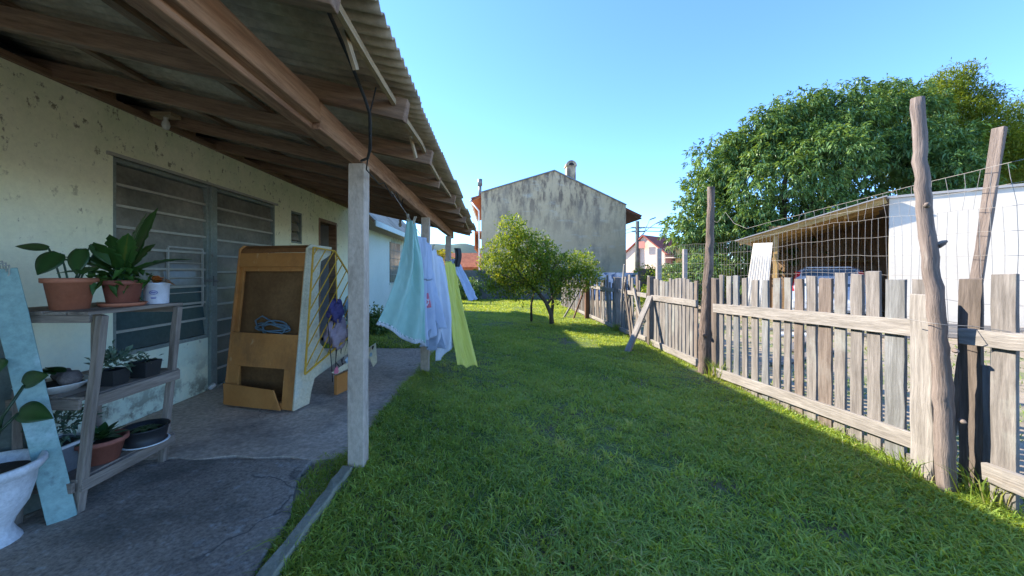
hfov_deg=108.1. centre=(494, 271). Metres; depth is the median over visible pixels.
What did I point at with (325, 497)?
curb
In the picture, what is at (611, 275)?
car
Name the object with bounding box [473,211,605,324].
fruit tree
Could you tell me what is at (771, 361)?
plank
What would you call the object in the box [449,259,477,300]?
white cloth
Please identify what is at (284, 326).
hose
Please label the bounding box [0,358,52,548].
white urn
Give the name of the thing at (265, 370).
arcade cabinet
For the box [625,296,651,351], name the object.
strut
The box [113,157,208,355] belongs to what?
window
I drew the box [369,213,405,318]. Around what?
house
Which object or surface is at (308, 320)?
yellow grille
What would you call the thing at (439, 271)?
white towel
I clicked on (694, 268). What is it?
shrub
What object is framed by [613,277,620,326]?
fence post
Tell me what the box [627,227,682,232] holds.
power lines
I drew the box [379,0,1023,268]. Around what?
sky
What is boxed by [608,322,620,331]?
weed
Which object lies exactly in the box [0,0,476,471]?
house
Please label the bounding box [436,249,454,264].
tree
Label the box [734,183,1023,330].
shed
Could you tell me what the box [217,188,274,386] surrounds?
door
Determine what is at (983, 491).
weed
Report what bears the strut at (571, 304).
on the lawn at (669, 467)
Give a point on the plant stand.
(84, 476)
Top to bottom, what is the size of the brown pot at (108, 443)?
0.223 m
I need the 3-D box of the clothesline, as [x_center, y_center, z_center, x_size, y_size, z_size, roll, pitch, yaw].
[-0.830,-0.445,5.764,0.267,0.616,4.633,0,0,0]
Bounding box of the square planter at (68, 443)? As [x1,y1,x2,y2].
[9,404,106,471]
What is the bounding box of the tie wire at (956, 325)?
[899,317,1010,331]
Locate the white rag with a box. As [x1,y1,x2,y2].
[207,383,215,389]
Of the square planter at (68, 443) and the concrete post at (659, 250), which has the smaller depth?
the square planter at (68, 443)
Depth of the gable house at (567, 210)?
22.00 m
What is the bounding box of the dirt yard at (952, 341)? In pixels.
[558,299,1023,511]
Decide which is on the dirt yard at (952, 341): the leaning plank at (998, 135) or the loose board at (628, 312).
the leaning plank at (998, 135)
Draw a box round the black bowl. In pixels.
[121,418,170,450]
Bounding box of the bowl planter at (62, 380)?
[12,367,87,394]
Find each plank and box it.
[769,348,833,364]
[770,328,909,338]
[954,126,1007,435]
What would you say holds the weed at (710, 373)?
on the lawn at (669, 467)
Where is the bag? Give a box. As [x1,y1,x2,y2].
[326,298,343,322]
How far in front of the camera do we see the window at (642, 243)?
48.98 m
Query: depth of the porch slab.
3.53 m
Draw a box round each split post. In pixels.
[711,278,719,366]
[909,294,935,485]
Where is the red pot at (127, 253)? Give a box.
[56,208,191,306]
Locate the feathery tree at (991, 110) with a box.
[868,57,1023,192]
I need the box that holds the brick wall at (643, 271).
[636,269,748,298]
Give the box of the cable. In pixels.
[327,13,403,204]
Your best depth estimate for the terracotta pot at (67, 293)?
2.28 m
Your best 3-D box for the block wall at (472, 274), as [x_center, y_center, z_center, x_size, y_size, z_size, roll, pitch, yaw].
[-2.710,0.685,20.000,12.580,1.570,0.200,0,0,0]
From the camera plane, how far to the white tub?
2.69 m
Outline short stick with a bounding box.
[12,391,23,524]
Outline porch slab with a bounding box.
[118,348,433,465]
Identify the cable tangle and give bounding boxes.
[327,322,347,381]
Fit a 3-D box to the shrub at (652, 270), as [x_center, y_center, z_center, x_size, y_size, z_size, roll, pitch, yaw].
[8.871,0.491,18.512,3.832,2.464,2.900,0,0,0]
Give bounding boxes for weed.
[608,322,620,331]
[701,355,729,381]
[868,443,933,484]
[933,458,1021,514]
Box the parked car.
[792,267,865,315]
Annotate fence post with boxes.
[585,283,589,318]
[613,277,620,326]
[647,276,654,345]
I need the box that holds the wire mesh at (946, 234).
[658,159,1023,364]
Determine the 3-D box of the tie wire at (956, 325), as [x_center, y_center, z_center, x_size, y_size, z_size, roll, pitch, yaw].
[2.906,0.335,2.371,0.123,0.035,0.464,0,0,-31]
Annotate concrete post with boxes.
[656,248,661,279]
[682,249,686,313]
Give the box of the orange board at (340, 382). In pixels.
[334,370,347,394]
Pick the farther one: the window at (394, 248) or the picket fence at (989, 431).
the window at (394, 248)
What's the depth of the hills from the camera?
533.24 m
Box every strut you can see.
[563,287,582,316]
[573,286,584,317]
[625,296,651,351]
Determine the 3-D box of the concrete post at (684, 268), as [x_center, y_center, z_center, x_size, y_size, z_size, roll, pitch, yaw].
[3.750,0.500,7.300,0.070,1.900,0.070,0,0,0]
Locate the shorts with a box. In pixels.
[420,321,445,349]
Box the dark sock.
[454,248,461,266]
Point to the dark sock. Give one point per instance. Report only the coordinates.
(458, 257)
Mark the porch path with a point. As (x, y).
(188, 517)
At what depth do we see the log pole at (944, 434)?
2.40 m
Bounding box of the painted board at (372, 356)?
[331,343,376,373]
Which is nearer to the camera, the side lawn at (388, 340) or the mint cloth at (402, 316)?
the mint cloth at (402, 316)
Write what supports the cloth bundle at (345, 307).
hanging from the yellow grille
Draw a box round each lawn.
[284,299,1023,575]
[322,305,466,347]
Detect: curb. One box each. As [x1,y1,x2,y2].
[256,543,294,575]
[283,465,352,550]
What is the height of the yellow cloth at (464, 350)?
1.431 m
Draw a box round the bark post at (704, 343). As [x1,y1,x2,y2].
[697,186,714,373]
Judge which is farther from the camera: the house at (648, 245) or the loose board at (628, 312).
the house at (648, 245)
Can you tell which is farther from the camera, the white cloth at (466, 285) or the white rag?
the white cloth at (466, 285)
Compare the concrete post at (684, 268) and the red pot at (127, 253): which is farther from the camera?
the concrete post at (684, 268)
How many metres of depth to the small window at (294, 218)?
6.57 m
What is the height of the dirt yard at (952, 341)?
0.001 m
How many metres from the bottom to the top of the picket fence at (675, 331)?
1.363 m
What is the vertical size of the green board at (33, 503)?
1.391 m
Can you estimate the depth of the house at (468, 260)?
31.86 m
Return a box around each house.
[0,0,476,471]
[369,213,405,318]
[443,253,480,269]
[470,160,641,291]
[626,235,679,272]
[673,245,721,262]
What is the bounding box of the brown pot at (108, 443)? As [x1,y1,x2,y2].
[74,421,129,466]
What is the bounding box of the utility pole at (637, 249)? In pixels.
[631,217,660,270]
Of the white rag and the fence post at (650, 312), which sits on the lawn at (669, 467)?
the fence post at (650, 312)
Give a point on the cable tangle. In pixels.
(335, 354)
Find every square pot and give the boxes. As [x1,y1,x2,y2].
[84,339,144,385]
[127,352,162,377]
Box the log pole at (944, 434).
[909,96,966,493]
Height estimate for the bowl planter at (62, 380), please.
0.175 m
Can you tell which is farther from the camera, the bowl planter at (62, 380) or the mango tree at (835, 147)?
the mango tree at (835, 147)
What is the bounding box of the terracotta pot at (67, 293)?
[15,243,111,310]
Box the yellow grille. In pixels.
[304,247,347,374]
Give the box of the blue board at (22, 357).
[0,268,76,524]
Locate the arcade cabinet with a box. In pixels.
[223,244,347,410]
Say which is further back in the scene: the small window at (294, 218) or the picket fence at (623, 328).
the picket fence at (623, 328)
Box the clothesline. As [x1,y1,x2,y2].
[391,191,450,260]
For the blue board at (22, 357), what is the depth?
2.12 m
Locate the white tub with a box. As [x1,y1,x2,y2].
[143,276,175,303]
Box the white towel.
[432,249,453,360]
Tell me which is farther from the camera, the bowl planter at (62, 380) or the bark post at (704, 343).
the bark post at (704, 343)
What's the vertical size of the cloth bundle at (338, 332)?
0.410 m
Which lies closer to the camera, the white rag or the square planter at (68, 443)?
the square planter at (68, 443)
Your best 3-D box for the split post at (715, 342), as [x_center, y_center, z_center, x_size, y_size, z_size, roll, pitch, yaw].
[3.105,0.785,5.185,0.101,1.409,0.154,0,0,0]
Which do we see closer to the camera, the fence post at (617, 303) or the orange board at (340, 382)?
the orange board at (340, 382)
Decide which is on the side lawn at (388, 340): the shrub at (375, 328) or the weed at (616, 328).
the shrub at (375, 328)
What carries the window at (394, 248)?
in the house at (386, 238)
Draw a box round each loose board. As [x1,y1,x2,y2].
[620,264,624,301]
[624,282,631,335]
[633,287,639,316]
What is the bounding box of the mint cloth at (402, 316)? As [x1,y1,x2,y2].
[376,219,425,346]
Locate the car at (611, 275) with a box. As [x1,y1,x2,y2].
[568,273,637,298]
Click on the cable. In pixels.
(334, 25)
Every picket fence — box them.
[561,275,613,327]
[618,274,649,342]
[650,278,698,367]
[711,271,924,466]
[957,274,1023,515]
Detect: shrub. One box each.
[346,301,390,335]
[457,276,486,300]
[627,270,680,310]
[632,258,698,297]
[655,248,734,310]
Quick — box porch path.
[0,459,311,575]
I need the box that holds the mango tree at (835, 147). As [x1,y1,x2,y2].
[657,73,1016,296]
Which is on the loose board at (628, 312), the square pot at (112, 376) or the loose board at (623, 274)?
the loose board at (623, 274)
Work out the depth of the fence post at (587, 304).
11.54 m
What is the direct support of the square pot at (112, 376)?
on the plant stand
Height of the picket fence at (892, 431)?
1.515 m
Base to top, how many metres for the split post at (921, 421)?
1.347 m
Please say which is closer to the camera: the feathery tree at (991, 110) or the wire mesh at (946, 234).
the wire mesh at (946, 234)
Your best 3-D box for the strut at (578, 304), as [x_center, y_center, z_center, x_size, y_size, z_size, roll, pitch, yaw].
[2.640,0.962,11.501,0.415,1.039,0.074,0,0,0]
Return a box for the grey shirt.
[418,236,446,339]
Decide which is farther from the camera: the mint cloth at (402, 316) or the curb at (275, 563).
the mint cloth at (402, 316)
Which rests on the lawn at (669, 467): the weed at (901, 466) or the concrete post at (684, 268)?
the weed at (901, 466)
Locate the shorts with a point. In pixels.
(433, 343)
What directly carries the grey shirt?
hanging from the clothesline
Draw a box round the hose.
[255,315,290,333]
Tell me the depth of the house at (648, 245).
49.25 m
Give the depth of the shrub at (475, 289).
18.89 m
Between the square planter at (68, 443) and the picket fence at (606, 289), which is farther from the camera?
the picket fence at (606, 289)
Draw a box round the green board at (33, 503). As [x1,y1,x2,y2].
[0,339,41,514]
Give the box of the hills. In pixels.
[430,243,480,252]
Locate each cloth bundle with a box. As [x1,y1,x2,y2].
[323,317,347,350]
[343,296,347,320]
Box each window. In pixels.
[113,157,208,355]
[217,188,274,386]
[291,211,301,243]
[389,240,400,284]
[639,241,644,247]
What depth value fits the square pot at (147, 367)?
2.60 m
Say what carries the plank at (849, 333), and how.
on the dirt yard at (952, 341)
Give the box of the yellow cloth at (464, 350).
[445,261,477,367]
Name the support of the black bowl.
on the plant stand
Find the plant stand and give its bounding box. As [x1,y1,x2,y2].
[5,302,182,513]
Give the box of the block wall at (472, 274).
[458,270,560,298]
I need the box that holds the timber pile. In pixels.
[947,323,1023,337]
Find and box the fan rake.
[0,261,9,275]

